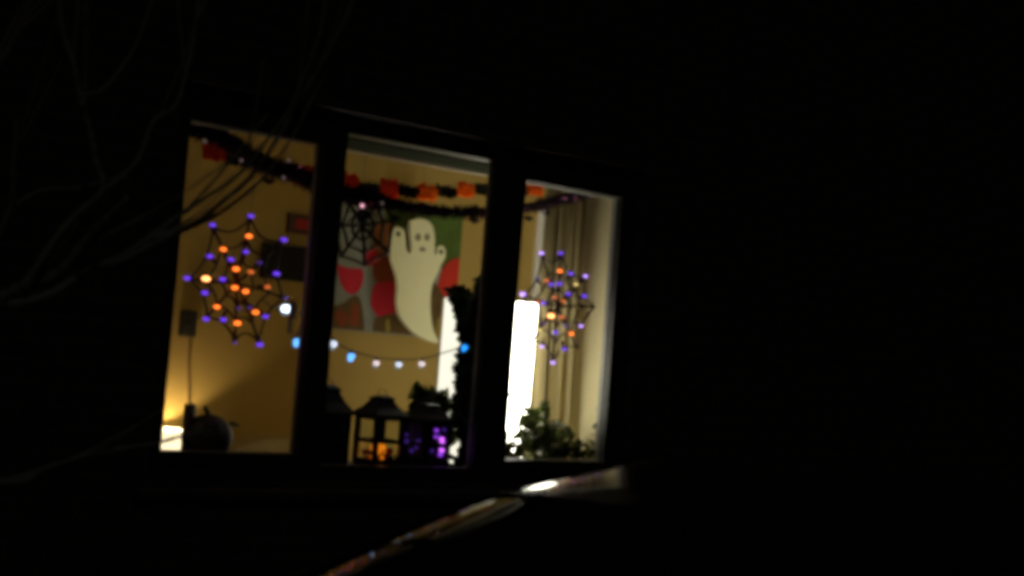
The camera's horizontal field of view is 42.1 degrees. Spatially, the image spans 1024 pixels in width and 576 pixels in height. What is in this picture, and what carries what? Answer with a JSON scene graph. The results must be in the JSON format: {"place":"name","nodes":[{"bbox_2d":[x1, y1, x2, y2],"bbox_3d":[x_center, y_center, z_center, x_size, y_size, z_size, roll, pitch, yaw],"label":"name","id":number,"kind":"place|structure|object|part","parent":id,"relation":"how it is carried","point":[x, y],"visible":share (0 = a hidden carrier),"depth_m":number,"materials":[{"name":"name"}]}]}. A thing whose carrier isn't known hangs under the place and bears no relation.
{"place":"outdoors","nodes":[
{"label":"outdoors","id":0,"kind":"place"},
{"bbox_2d":[161,428,181,449],"bbox_3d":[-2.070,1.040,7.965,0.210,0.393,0.210,7,-4,-37],"label":"table lamp","id":1,"kind":"object","parent":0,"point":[173,444],"visible":0.18,"depth_m":7.89,"materials":[{"name":"white fabric"}]},
{"bbox_2d":[229,436,289,452],"bbox_3d":[-1.557,1.239,8.005,0.830,0.723,0.650,7,-4,-37],"label":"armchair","id":2,"kind":"object","parent":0,"point":[267,444],"visible":0.12,"depth_m":7.71,"materials":[{"name":"beige fabric"}]},
{"bbox_2d":[435,298,536,462],"bbox_3d":[-0.165,0.841,6.537,0.346,1.560,0.346,7,-4,-37],"label":"floor lamp","id":3,"kind":"object","parent":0,"point":[523,348],"visible":0.2,"depth_m":6.50,"materials":[{"name":"beige paper"}]},
{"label":"ceiling","id":4,"kind":"structure","parent":0,"visible":0},
{"bbox_2d":[388,166,445,342],"bbox_3d":[-0.589,-0.384,8.464,0.430,1.446,0.035,7,-4,-37],"label":"ghost decoration","id":5,"kind":"object","parent":4,"relation":"hanging from","point":[416,267],"visible":0.91,"depth_m":8.44,"materials":[{"name":"white paper"}]},
{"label":"driveway","id":6,"kind":"structure","parent":0,"visible":0},
{"bbox_2d":[0,0,352,485],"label":"bare tree","id":7,"kind":"object","parent":6,"relation":"on","point":[32,279],"visible":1,"depth_m":2.79,"materials":[{"name":"brown plant"}]},
{"bbox_2d":[291,459,1023,575],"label":"parked car","id":8,"kind":"object","parent":6,"relation":"on","point":[705,517],"visible":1,"depth_m":2.28,"materials":[{"name":"black paint"}]},
{"bbox_3d":[-0.163,0.629,2.715,0.161,0.397,1.470,2,-4,39],"label":"side window","id":9,"kind":"part","parent":8,"relation":"part of","materials":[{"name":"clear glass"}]},
{"bbox_3d":[0.767,0.766,3.858,0.161,0.396,1.370,2,-4,39],"label":"side window","id":10,"kind":"part","parent":8,"relation":"part of","materials":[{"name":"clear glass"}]},
{"bbox_3d":[1.696,0.841,3.915,1.200,0.418,0.440,2,-4,39],"label":"rear window","id":11,"kind":"part","parent":8,"relation":"part of","materials":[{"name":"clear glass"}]},
{"label":"ground","id":12,"kind":"structure","parent":0,"visible":0},
{"bbox_2d":[0,0,1023,575],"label":"brick house","id":13,"kind":"structure","parent":12,"relation":"on","point":[816,242],"depth_m":5.84,"materials":[{"name":"brick"}]},
{"bbox_2d":[163,131,546,460],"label":"wall back","id":14,"kind":"structure","parent":13,"relation":"attached to","point":[246,383],"depth_m":8.53,"materials":[{"name":"yellow paint"}]},
{"bbox_2d":[178,310,197,402],"bbox_3d":[-2.005,0.566,8.160,0.122,0.854,0.063,7,-4,-37],"label":"wall box","id":15,"kind":"object","parent":14,"relation":"attached to","point":[187,323],"visible":0.91,"depth_m":8.16,"materials":[{"name":"black plastic"}]},
{"bbox_2d":[259,242,306,282],"bbox_3d":[-1.411,-0.156,8.601,0.483,0.230,0.069,7,-4,-37],"label":"television","id":16,"kind":"object","parent":14,"relation":"attached to","point":[291,263],"visible":0.54,"depth_m":8.53,"materials":[{"name":"black"}]},
{"bbox_2d":[286,213,308,234],"bbox_3d":[-1.332,-0.408,8.682,0.294,0.127,0.034,7,-4,-37],"label":"red picture","id":17,"kind":"object","parent":14,"relation":"attached to","point":[297,223],"visible":0.53,"depth_m":8.63,"materials":[{"name":"brown"}]},
{"bbox_2d":[332,203,462,338],"bbox_3d":[-0.815,-0.139,9.054,1.094,0.908,0.056,7,-4,-37],"label":"canvas painting","id":18,"kind":"object","parent":14,"relation":"attached to","point":[364,299],"visible":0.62,"depth_m":8.98,"materials":[{"name":"multicoloured canvas"},{"name":"red paint"},{"name":"green paint"}]},
{"bbox_2d":[530,209,544,303],"bbox_3d":[0.559,0.667,10.066,1.100,2.420,0.084,7,-4,-37],"label":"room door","id":19,"kind":"structure","parent":14,"relation":"attached to","point":[538,242],"depth_m":9.81,"materials":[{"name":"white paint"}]},
{"bbox_2d":[202,141,543,202],"bbox_3d":[-0.503,-0.591,6.277,2.586,0.416,0.026,7,-4,-37],"label":"paper garland","id":20,"kind":"object","parent":13,"relation":"hanging from","point":[394,189],"visible":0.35,"depth_m":6.30,"materials":[{"name":"orange paper"}]},
{"bbox_2d":[130,83,634,499],"bbox_3d":[-0.366,0.097,5.398,2.350,1.480,0.268,7,-4,-37],"label":"window","id":21,"kind":"structure","parent":13,"relation":"in","point":[510,170],"depth_m":5.28,"materials":[{"name":"grey"}]},
{"bbox_2d":[347,136,612,459],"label":"wall front","id":22,"kind":"structure","parent":13,"relation":"attached to","point":[588,352],"depth_m":6.25,"materials":[{"name":"beige paint"}]},
{"bbox_2d":[184,140,288,346],"bbox_3d":[-1.032,-0.232,5.109,0.439,0.900,0.031,7,-4,-37],"label":"spider web","id":23,"kind":"object","parent":22,"relation":"hanging from","point":[223,280],"visible":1,"depth_m":5.10,"materials":[{"name":"black plastic"}]},
{"bbox_2d":[339,145,395,266],"bbox_3d":[-0.593,-0.359,5.436,0.297,0.542,0.034,7,-4,-37],"label":"spider web","id":24,"kind":"object","parent":22,"relation":"hanging from","point":[362,215],"visible":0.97,"depth_m":5.43,"materials":[{"name":"black plastic"}]},
{"bbox_2d":[189,124,598,223],"bbox_3d":[-0.383,-0.455,5.596,2.252,0.383,0.144,7,-4,-37],"label":"tinsel garland","id":25,"kind":"object","parent":22,"relation":"hanging from","point":[289,172],"visible":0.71,"depth_m":5.39,"materials":[{"name":"black"}]},
{"bbox_2d":[347,149,487,176],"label":"curtain track","id":26,"kind":"structure","parent":22,"relation":"attached to","point":[412,161],"depth_m":5.82,"materials":[{"name":"beige"}]},
{"bbox_2d":[525,188,586,457],"bbox_3d":[0.464,0.368,6.560,1.150,2.500,0.119,7,-4,-34],"label":"curtain","id":27,"kind":"object","parent":22,"relation":"attached to","point":[564,226],"visible":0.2,"depth_m":6.38,"materials":[{"name":"fabric"}]},
{"bbox_2d":[520,187,595,363],"bbox_3d":[0.225,-0.092,6.049,0.449,0.878,0.033,7,-4,-37],"label":"spider web","id":28,"kind":"object","parent":22,"relation":"hanging from","point":[557,302],"visible":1,"depth_m":6.04,"materials":[{"name":"black plastic"}]},
{"bbox_3d":[-0.565,0.750,5.560,2.290,0.024,0.303,7,-4,-37],"label":"window sill","id":29,"kind":"structure","parent":13,"relation":"attached to","visible":0},
{"bbox_2d":[180,403,195,449],"bbox_3d":[-1.226,0.543,5.037,0.072,0.226,0.072,7,-4,-37],"label":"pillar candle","id":30,"kind":"object","parent":29,"relation":"on","point":[189,415],"visible":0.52,"depth_m":5.02,"materials":[{"name":"black wax"}]},
{"bbox_2d":[181,406,240,450],"bbox_3d":[-1.166,0.557,5.094,0.190,0.213,0.197,2,-4,35],"label":"pumpkin","id":31,"kind":"object","parent":29,"relation":"on","point":[218,436],"visible":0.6,"depth_m":5.02,"materials":[{"name":"grey"}]},
{"bbox_2d":[321,378,355,464],"bbox_3d":[-0.754,0.537,5.377,0.172,0.348,0.172,8,-5,-45],"label":"lantern","id":32,"kind":"object","parent":29,"relation":"on","point":[339,412],"visible":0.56,"depth_m":5.37,"materials":[{"name":"black paint"}]},
{"bbox_2d":[351,389,409,465],"bbox_3d":[-0.549,0.577,5.531,0.174,0.318,0.174,7,-4,-43],"label":"lantern","id":33,"kind":"object","parent":29,"relation":"on","point":[380,410],"visible":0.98,"depth_m":5.50,"materials":[{"name":"black paint"},{"name":"glass"},{"name":"orange glowing light"}]},
{"bbox_2d":[382,453,465,466],"bbox_3d":[-0.368,0.728,5.594,0.431,0.072,0.061,7,-4,-37],"label":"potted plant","id":34,"kind":"object","parent":29,"relation":"on","point":[457,462],"visible":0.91,"depth_m":5.56,"materials":[{"name":"green plant"}]},
{"bbox_2d":[403,396,455,465],"bbox_3d":[-0.378,0.606,5.631,0.216,0.298,0.172,7,-4,-43],"label":"lantern","id":35,"kind":"object","parent":29,"relation":"on","point":[428,429],"visible":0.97,"depth_m":5.62,"materials":[{"name":"black paint"}]},
{"bbox_2d":[402,381,457,446],"bbox_3d":[-0.360,0.586,5.790,0.330,0.359,0.141,7,-4,-37],"label":"potted plant","id":36,"kind":"object","parent":29,"relation":"on","point":[419,393],"visible":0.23,"depth_m":5.76,"materials":[{"name":"green plant"}]},
{"bbox_2d":[441,275,513,465],"bbox_3d":[-0.144,0.348,5.872,0.486,0.918,0.180,7,-4,-37],"label":"potted plant","id":37,"kind":"object","parent":29,"relation":"on","point":[462,300],"visible":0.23,"depth_m":5.78,"materials":[{"name":"green plant"}]},
{"bbox_2d":[263,300,467,368],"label":"string lights","id":38,"kind":"object","parent":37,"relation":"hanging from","point":[334,343],"visible":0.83,"depth_m":5.45,"materials":[{"name":"grey plastic"}]},
{"bbox_2d":[505,399,592,459],"bbox_3d":[0.199,0.674,6.124,0.675,0.332,0.198,7,-4,-37],"label":"potted plant","id":39,"kind":"object","parent":29,"relation":"on","point":[546,436],"visible":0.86,"depth_m":6.03,"materials":[{"name":"green plant"}]},
{"bbox_2d":[574,409,596,459],"bbox_3d":[0.354,0.699,6.198,0.241,0.290,0.123,7,-4,-37],"label":"potted plant","id":40,"kind":"object","parent":29,"relation":"on","point":[578,442],"visible":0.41,"depth_m":6.16,"materials":[{"name":"green plant"}]}
]}

